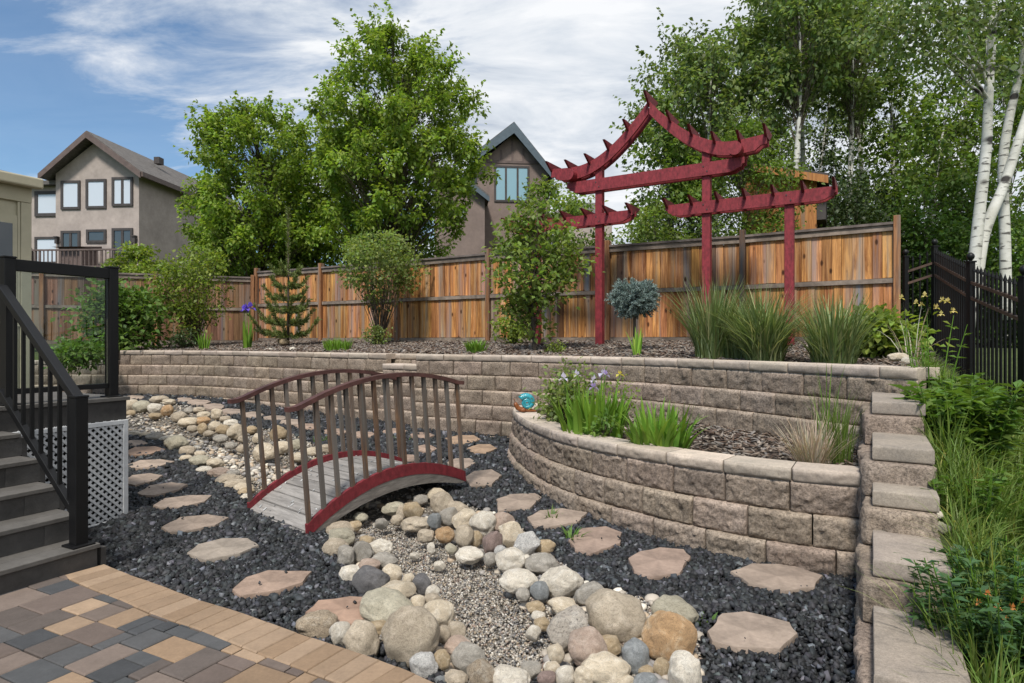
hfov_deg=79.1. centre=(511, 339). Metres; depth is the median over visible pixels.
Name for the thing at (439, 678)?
river rock
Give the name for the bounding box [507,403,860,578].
planter wall
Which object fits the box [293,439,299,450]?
river rock
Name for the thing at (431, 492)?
river rock
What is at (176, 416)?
river rock
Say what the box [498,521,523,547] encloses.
river rock
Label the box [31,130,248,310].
neighbour house
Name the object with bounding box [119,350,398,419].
retaining wall
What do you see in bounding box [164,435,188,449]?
river rock
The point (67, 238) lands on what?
window
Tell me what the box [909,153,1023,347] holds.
bush
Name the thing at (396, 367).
stone pillar
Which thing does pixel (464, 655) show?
river rock
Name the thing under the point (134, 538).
black gravel
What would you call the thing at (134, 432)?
river rock
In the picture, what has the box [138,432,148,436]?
river rock
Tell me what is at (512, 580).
river rock
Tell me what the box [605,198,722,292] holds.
garden tree
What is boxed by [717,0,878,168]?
aspen tree
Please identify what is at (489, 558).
river rock
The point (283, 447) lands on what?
river rock
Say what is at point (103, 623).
patio
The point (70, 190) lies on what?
window
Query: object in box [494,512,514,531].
river rock
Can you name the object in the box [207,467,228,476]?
river rock
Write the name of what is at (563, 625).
river rock
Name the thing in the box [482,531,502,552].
river rock
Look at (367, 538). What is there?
river rock
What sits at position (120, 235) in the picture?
window
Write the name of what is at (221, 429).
river rock
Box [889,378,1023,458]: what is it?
lupine weeds
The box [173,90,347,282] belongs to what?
maple tree
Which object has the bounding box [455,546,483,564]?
river rock
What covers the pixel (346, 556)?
river rock
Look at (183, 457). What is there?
river rock
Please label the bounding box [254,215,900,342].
wood fence
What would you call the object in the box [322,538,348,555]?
river rock
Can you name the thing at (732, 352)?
ornamental grass
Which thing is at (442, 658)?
river rock
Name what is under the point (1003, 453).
lupine weeds
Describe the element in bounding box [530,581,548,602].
river rock
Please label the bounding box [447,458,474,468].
stepping stone
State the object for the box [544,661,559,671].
river rock
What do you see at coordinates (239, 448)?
river rock
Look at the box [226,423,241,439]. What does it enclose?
river rock
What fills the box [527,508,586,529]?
stepping stone
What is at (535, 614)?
river rock
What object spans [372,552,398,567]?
river rock
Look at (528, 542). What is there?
river rock
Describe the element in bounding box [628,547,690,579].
stepping stone
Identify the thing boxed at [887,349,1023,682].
slope grass
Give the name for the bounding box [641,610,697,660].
river rock
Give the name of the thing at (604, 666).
river rock
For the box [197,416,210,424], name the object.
river rock
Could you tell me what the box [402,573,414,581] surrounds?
river rock
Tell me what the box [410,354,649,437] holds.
retaining wall
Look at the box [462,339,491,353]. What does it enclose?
grass tuft
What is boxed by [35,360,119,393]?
retaining wall
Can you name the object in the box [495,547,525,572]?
river rock
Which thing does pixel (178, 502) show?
stepping stone
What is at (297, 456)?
river rock
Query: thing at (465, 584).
pea gravel
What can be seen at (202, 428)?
river rock
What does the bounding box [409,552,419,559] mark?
river rock
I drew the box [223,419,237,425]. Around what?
river rock
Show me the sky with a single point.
(126, 73)
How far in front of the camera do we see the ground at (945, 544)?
7.62 m
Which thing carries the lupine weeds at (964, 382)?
on the ground at (945, 544)
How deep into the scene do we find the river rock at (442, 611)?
3.19 m
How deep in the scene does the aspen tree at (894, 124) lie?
17.27 m
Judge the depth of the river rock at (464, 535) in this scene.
4.33 m
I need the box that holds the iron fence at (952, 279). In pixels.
[901,239,1023,426]
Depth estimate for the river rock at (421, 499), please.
5.42 m
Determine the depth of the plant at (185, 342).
13.16 m
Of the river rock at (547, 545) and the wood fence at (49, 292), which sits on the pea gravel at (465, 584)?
the river rock at (547, 545)
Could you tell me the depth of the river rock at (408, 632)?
2.84 m
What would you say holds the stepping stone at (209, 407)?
on the black gravel at (134, 538)
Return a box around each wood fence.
[32,272,253,344]
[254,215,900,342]
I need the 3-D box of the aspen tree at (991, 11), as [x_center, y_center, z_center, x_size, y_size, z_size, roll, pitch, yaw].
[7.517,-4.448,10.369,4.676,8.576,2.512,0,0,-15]
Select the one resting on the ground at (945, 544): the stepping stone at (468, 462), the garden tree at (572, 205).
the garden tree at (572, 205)
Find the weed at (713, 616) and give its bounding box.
[697,612,717,625]
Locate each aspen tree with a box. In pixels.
[609,7,750,237]
[615,66,727,243]
[627,4,795,236]
[633,52,743,231]
[696,0,831,166]
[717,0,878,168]
[728,2,825,166]
[731,0,856,168]
[774,0,934,204]
[775,93,873,206]
[808,62,907,217]
[823,0,913,211]
[824,0,1023,327]
[835,29,969,319]
[854,87,1023,316]
[889,0,1023,197]
[923,17,1023,347]
[946,0,1023,319]
[979,1,1023,298]
[994,42,1023,173]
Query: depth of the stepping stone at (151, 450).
7.41 m
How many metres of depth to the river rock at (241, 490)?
5.71 m
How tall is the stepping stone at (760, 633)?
0.047 m
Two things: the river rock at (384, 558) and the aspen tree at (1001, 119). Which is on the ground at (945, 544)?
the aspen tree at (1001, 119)
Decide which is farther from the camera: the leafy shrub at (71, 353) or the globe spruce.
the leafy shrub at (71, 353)
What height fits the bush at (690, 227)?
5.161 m
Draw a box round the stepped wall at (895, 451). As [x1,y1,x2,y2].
[853,392,970,682]
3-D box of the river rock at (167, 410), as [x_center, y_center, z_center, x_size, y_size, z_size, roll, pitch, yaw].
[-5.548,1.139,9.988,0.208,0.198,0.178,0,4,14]
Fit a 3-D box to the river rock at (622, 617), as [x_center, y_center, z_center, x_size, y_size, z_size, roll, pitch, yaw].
[0.532,1.407,3.142,0.334,0.250,0.290,12,-1,-7]
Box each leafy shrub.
[44,334,104,375]
[50,277,180,350]
[129,236,241,345]
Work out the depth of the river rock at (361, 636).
2.89 m
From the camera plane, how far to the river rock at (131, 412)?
9.92 m
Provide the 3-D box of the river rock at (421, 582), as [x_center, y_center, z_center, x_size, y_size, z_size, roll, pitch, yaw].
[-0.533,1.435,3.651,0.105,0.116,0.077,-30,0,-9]
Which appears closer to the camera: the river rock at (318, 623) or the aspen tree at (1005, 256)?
the river rock at (318, 623)
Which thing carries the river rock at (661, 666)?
on the bank cobbles at (649, 598)
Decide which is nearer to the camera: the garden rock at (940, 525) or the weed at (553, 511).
the garden rock at (940, 525)
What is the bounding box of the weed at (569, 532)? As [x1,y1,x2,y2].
[560,524,590,539]
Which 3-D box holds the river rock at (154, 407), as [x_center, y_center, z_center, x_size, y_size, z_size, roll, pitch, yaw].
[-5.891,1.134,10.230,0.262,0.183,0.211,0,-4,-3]
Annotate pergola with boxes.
[501,90,837,345]
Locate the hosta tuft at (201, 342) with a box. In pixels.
[195,331,212,348]
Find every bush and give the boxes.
[641,203,735,239]
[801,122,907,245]
[819,157,923,318]
[830,180,959,337]
[847,293,953,360]
[869,169,994,345]
[894,535,1023,681]
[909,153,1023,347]
[928,186,1023,347]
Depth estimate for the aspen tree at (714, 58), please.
16.24 m
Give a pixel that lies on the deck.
(64, 470)
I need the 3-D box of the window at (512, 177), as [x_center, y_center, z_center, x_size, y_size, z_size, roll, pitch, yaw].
[-0.014,-9.000,35.747,2.032,2.090,0.057,0,0,-6]
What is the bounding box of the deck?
[0,255,129,594]
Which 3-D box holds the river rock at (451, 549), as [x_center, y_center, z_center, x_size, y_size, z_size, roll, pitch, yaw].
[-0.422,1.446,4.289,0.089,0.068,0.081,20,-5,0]
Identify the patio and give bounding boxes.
[0,551,432,682]
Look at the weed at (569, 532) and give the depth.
4.56 m
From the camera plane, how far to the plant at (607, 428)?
5.32 m
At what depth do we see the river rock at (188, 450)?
7.28 m
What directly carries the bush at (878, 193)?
on the ground at (945, 544)
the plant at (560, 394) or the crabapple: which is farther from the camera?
the crabapple
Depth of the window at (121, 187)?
30.02 m
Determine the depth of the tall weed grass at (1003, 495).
3.28 m
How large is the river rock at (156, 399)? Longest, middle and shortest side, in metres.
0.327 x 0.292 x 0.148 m
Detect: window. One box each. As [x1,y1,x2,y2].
[0,213,16,298]
[34,191,55,216]
[34,237,55,262]
[60,180,80,209]
[60,231,80,246]
[85,179,106,208]
[86,229,106,242]
[111,177,132,205]
[111,228,132,261]
[494,165,528,201]
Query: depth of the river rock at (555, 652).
2.84 m
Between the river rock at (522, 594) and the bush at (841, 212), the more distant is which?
the bush at (841, 212)
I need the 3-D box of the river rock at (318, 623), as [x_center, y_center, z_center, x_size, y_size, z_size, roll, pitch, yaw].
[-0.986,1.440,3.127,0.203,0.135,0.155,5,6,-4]
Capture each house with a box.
[0,170,42,458]
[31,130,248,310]
[434,122,553,259]
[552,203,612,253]
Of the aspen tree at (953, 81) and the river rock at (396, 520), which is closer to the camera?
the river rock at (396, 520)
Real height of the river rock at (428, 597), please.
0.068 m
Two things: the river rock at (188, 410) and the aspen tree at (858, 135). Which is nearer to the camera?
the river rock at (188, 410)
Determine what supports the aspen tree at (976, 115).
on the ground at (945, 544)
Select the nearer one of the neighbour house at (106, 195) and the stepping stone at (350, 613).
the stepping stone at (350, 613)
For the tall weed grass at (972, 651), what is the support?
on the ground at (945, 544)
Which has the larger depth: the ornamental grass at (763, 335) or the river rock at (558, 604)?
the ornamental grass at (763, 335)
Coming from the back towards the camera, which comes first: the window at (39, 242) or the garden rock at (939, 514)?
the window at (39, 242)
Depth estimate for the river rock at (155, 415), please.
9.69 m
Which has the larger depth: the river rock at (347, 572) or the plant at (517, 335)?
the plant at (517, 335)
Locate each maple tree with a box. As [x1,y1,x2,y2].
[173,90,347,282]
[242,116,368,267]
[293,0,501,262]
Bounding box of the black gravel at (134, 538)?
[88,392,856,682]
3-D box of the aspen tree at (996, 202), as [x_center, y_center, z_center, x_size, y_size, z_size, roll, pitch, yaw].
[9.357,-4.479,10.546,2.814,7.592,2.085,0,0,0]
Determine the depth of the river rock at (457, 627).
3.06 m
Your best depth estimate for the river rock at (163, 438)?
8.03 m
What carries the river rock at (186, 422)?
on the pea gravel at (465, 584)
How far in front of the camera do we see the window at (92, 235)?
30.11 m
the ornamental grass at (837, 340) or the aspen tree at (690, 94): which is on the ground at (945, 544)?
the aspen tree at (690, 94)
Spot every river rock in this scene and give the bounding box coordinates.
[126,399,137,410]
[126,410,135,415]
[128,430,140,435]
[132,400,149,412]
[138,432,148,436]
[145,432,163,439]
[147,403,161,412]
[148,413,162,418]
[149,395,168,403]
[159,436,169,441]
[160,405,173,416]
[162,399,175,404]
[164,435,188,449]
[170,411,188,422]
[178,417,196,426]
[179,445,194,454]
[179,455,191,460]
[184,407,193,413]
[187,425,196,432]
[188,455,209,466]
[193,407,204,412]
[194,451,206,455]
[196,466,211,471]
[197,411,210,416]
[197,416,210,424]
[197,423,207,434]
[203,430,214,436]
[206,458,224,467]
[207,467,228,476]
[208,421,221,430]
[211,408,222,419]
[213,434,228,443]
[215,424,228,434]
[215,473,243,482]
[219,416,230,421]
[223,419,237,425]
[224,442,237,449]
[224,479,245,486]
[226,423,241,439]
[226,469,240,474]
[233,482,253,489]
[236,444,248,452]
[237,435,242,442]
[237,487,254,494]
[247,426,256,433]
[252,433,263,442]
[252,442,274,461]
[269,425,286,439]
[273,441,287,454]
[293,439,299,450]
[294,452,307,461]
[295,610,337,638]
[307,447,315,455]
[322,444,328,453]
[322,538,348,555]
[326,521,354,533]
[329,527,355,545]
[329,621,349,646]
[337,544,354,564]
[339,564,359,580]
[342,620,379,655]
[350,520,361,531]
[352,512,367,521]
[352,565,389,593]
[353,541,373,562]
[358,558,380,568]
[359,535,372,542]
[359,587,413,621]
[369,539,392,554]
[371,619,385,635]
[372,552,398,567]
[375,518,388,529]
[381,501,403,515]
[381,605,439,668]
[382,563,401,580]
[382,580,416,597]
[390,514,402,525]
[396,504,405,518]
[401,516,429,531]
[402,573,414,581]
[403,502,422,517]
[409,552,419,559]
[409,651,437,678]
[411,595,424,606]
[412,494,427,505]
[412,573,431,594]
[417,529,434,542]
[424,592,440,603]
[424,599,455,625]
[425,585,439,594]
[427,488,445,499]
[427,513,440,530]
[427,542,435,554]
[430,492,453,512]
[433,561,445,570]
[434,649,450,670]
[434,675,444,682]
[435,526,454,542]
[439,507,457,526]
[439,625,450,642]
[444,634,471,655]
[444,669,468,682]
[445,543,457,554]
[447,501,468,511]
[448,621,465,635]
[450,641,485,673]
[451,508,475,528]
[454,524,473,547]
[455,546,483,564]
[467,658,493,682]
[469,511,495,536]
[470,530,482,546]
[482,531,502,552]
[484,552,495,565]
[493,664,530,682]
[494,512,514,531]
[494,545,505,553]
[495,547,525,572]
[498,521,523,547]
[499,568,537,593]
[513,531,540,554]
[515,588,529,601]
[521,660,540,678]
[524,552,559,574]
[525,625,540,641]
[526,600,544,613]
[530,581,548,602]
[531,610,545,619]
[534,616,549,631]
[535,539,555,553]
[537,670,555,682]
[539,565,583,597]
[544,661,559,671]
[546,605,587,652]
[547,596,575,613]
[547,643,564,663]
[555,665,573,682]
[568,626,607,665]
[574,581,603,604]
[574,665,593,682]
[581,651,630,682]
[585,588,646,643]
[602,634,620,655]
[607,674,633,682]
[621,637,649,674]
[633,672,658,682]
[638,665,654,672]
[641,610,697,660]
[651,594,698,623]
[653,657,668,675]
[668,650,701,682]
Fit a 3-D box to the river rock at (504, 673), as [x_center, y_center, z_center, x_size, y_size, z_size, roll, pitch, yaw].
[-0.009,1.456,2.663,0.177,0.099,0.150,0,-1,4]
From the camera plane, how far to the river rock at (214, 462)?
6.76 m
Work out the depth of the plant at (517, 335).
11.48 m
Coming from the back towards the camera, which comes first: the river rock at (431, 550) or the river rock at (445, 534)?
the river rock at (445, 534)
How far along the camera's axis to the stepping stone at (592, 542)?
4.42 m
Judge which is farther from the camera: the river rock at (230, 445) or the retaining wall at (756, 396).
the river rock at (230, 445)
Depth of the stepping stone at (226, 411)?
10.17 m
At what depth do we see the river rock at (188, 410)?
10.16 m
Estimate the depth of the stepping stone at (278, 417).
9.62 m
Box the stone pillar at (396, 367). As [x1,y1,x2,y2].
[378,363,415,424]
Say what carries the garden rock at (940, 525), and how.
on the ground at (945, 544)
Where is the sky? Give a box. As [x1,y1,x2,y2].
[0,0,1023,326]
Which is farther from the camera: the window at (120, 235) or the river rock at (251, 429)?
the window at (120, 235)
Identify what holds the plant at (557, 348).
on the mulch ground at (771, 453)
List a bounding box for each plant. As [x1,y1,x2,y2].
[165,325,198,348]
[240,302,255,347]
[359,320,392,344]
[487,306,530,343]
[519,354,619,424]
[541,339,567,352]
[546,369,634,438]
[577,407,625,437]
[595,374,640,424]
[627,328,642,355]
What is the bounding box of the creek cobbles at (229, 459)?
[124,415,384,508]
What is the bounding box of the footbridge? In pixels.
[227,369,465,533]
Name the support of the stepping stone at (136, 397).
on the black gravel at (134, 538)
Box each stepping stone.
[128,440,147,446]
[128,446,164,457]
[128,459,174,470]
[128,473,162,486]
[130,395,143,399]
[137,482,187,497]
[153,495,211,509]
[161,514,228,534]
[177,397,192,401]
[187,399,210,406]
[187,538,258,564]
[203,403,225,410]
[222,408,239,415]
[232,570,311,598]
[240,411,262,417]
[263,415,285,419]
[280,419,297,425]
[295,423,321,429]
[305,596,363,625]
[324,428,345,435]
[356,431,373,438]
[382,428,406,433]
[397,454,419,462]
[410,432,434,437]
[418,445,436,452]
[445,435,479,444]
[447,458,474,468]
[466,469,501,488]
[467,444,496,453]
[496,493,541,511]
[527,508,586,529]
[568,526,621,555]
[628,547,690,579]
[707,611,797,657]
[730,563,822,593]
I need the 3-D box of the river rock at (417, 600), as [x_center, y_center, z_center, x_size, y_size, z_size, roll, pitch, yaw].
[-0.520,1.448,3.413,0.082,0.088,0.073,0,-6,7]
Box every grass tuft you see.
[323,336,352,350]
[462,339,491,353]
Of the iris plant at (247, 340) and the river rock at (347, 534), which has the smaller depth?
the river rock at (347, 534)
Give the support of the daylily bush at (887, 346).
on the mulch ground at (771, 453)
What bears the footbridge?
on the black gravel at (134, 538)
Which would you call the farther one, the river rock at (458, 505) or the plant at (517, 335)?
the plant at (517, 335)
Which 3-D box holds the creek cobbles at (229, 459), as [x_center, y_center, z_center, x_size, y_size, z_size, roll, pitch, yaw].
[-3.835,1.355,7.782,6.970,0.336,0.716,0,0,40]
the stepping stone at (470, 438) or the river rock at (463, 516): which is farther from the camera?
the stepping stone at (470, 438)
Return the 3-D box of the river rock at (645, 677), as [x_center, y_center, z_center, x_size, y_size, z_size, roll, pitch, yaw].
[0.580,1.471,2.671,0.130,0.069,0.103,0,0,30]
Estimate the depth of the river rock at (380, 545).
4.22 m
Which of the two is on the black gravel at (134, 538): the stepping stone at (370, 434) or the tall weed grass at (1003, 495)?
the stepping stone at (370, 434)
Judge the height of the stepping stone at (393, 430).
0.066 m
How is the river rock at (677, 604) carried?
on the pea gravel at (465, 584)
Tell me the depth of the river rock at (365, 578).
3.60 m
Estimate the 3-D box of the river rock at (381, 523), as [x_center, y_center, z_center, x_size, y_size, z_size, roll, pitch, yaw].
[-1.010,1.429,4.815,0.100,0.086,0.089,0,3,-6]
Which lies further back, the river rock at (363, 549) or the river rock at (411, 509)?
the river rock at (411, 509)
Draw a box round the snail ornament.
[514,393,536,411]
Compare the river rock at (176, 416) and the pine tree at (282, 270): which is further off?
the pine tree at (282, 270)
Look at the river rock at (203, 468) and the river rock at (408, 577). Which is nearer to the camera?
the river rock at (408, 577)
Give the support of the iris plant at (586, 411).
on the mulch ground at (771, 453)
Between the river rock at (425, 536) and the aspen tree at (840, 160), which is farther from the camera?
the aspen tree at (840, 160)
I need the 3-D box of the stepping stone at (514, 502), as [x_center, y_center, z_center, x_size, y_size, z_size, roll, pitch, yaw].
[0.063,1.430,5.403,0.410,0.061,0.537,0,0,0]
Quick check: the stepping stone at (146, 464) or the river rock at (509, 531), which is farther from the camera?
the stepping stone at (146, 464)
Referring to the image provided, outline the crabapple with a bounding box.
[326,224,432,343]
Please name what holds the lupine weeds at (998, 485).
on the ground at (945, 544)
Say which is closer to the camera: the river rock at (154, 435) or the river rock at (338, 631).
the river rock at (338, 631)
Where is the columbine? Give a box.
[896,291,970,386]
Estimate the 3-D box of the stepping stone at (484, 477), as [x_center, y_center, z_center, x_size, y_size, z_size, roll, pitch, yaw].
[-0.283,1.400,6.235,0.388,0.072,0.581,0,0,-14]
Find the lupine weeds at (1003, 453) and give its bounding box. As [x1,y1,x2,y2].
[962,441,1023,497]
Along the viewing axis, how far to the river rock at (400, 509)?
5.04 m
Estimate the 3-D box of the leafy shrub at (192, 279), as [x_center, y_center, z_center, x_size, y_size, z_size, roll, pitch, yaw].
[-7.415,-1.099,13.947,2.170,2.609,2.441,0,0,0]
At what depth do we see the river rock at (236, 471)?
6.34 m
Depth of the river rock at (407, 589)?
3.54 m
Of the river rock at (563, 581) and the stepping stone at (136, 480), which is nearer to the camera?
the river rock at (563, 581)
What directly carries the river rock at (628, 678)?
on the bank cobbles at (649, 598)
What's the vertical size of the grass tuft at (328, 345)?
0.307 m
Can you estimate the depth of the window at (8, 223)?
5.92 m
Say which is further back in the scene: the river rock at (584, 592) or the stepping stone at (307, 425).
the stepping stone at (307, 425)
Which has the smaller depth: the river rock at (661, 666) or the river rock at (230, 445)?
the river rock at (661, 666)
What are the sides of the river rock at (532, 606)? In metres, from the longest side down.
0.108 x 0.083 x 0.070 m
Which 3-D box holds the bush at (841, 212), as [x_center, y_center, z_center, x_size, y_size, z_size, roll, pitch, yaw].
[7.870,-1.697,14.461,3.305,5.109,3.432,0,0,0]
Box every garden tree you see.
[101,240,179,273]
[488,173,620,258]
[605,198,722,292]
[680,107,817,243]
[756,163,839,238]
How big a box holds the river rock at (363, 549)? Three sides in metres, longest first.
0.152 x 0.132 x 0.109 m
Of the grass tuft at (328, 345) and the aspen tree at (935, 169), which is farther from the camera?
the aspen tree at (935, 169)
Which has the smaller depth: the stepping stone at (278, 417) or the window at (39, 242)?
the stepping stone at (278, 417)
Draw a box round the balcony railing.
[56,246,101,265]
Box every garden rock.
[277,338,289,344]
[887,353,910,360]
[901,357,914,364]
[936,511,943,518]
[938,521,950,534]
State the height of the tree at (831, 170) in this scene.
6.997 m
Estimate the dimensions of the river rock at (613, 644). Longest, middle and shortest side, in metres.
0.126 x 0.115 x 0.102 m
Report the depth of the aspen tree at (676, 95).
23.57 m
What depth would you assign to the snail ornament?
7.11 m
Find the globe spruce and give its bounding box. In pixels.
[604,278,660,343]
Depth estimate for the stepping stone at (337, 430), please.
8.55 m
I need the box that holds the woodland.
[577,187,1021,343]
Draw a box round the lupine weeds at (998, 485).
[921,463,1023,528]
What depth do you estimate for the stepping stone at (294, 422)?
9.21 m
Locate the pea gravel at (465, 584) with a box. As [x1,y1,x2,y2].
[126,401,702,682]
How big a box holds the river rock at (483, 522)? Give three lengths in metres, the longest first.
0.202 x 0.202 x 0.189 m
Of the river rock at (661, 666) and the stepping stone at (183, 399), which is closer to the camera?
the river rock at (661, 666)
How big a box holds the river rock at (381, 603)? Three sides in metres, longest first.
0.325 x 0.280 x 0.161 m
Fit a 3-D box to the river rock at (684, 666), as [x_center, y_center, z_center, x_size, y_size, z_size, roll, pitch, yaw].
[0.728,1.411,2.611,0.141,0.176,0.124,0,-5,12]
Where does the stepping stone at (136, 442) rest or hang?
on the black gravel at (134, 538)
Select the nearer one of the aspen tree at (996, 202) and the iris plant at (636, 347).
the iris plant at (636, 347)
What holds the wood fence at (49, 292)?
on the ground at (945, 544)
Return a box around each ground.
[35,344,1016,682]
[59,343,954,622]
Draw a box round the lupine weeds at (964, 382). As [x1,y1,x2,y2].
[926,372,1010,413]
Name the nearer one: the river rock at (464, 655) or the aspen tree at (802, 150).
the river rock at (464, 655)
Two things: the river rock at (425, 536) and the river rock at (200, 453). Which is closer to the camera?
the river rock at (425, 536)
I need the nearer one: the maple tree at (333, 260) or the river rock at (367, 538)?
the river rock at (367, 538)
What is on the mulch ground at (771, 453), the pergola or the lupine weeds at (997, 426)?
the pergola
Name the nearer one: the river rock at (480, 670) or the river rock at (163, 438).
the river rock at (480, 670)
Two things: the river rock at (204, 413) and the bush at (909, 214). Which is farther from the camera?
the bush at (909, 214)
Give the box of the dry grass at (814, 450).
[762,412,861,463]
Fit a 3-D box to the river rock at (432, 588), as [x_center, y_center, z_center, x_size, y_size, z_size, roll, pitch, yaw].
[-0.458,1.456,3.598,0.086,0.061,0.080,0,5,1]
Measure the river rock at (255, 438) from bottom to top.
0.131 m
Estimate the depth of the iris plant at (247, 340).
12.58 m
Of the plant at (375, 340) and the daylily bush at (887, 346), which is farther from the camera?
the plant at (375, 340)
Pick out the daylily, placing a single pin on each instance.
(655, 431)
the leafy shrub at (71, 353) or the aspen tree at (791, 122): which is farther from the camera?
the aspen tree at (791, 122)
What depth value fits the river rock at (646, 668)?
2.73 m
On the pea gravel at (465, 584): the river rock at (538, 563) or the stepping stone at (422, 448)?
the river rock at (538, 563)
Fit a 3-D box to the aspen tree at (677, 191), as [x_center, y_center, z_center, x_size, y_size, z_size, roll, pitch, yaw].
[4.403,-3.361,16.915,3.531,8.133,3.215,0,0,0]
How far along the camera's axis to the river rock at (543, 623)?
3.16 m
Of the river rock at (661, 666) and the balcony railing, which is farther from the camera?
the balcony railing
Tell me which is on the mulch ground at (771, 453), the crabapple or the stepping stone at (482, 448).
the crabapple
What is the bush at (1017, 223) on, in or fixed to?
on the ground at (945, 544)
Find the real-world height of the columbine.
0.718 m
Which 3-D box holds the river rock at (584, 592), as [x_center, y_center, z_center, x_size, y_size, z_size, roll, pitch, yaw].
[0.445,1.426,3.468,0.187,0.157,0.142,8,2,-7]
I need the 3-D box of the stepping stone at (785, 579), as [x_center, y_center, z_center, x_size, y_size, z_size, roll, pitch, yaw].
[1.622,1.461,3.779,0.490,0.049,0.437,0,0,-35]
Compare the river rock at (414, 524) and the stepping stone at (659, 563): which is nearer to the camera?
the stepping stone at (659, 563)
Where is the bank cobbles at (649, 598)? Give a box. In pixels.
[337,494,704,682]
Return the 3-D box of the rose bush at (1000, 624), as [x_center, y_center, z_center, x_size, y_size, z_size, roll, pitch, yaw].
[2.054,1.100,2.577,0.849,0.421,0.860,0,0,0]
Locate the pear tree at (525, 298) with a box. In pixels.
[479,188,605,349]
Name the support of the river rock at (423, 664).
on the black gravel at (134, 538)
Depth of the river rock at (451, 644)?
2.94 m
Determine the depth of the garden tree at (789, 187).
12.60 m
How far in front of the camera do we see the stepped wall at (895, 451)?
3.09 m
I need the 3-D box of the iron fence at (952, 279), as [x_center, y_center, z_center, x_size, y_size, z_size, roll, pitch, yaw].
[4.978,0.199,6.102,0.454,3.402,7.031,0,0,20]
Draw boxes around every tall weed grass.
[803,390,873,464]
[806,363,845,458]
[851,557,1023,682]
[880,307,937,365]
[913,392,983,460]
[924,451,1023,534]
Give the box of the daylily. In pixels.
[603,395,710,448]
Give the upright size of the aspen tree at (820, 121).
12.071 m
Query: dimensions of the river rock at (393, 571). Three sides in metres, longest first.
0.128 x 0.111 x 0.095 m
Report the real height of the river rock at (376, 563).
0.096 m
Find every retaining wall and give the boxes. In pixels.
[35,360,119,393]
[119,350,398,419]
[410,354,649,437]
[640,358,939,452]
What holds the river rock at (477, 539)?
on the pea gravel at (465, 584)
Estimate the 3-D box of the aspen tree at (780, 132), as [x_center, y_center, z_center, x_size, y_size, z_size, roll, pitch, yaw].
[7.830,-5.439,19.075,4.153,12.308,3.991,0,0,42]
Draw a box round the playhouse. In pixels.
[732,164,828,237]
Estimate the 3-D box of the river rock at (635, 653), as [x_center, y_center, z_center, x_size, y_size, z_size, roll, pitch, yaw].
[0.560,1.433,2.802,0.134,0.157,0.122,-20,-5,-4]
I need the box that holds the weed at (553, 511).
[542,505,558,517]
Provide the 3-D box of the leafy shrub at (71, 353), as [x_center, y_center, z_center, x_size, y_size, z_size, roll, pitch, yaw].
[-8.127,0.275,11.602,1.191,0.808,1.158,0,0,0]
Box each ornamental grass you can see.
[655,271,778,358]
[683,279,854,361]
[688,291,782,359]
[782,287,904,363]
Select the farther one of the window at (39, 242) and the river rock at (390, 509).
the window at (39, 242)
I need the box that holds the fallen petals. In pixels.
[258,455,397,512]
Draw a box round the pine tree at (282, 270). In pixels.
[245,205,321,344]
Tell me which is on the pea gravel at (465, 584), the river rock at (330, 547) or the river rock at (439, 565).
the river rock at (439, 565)

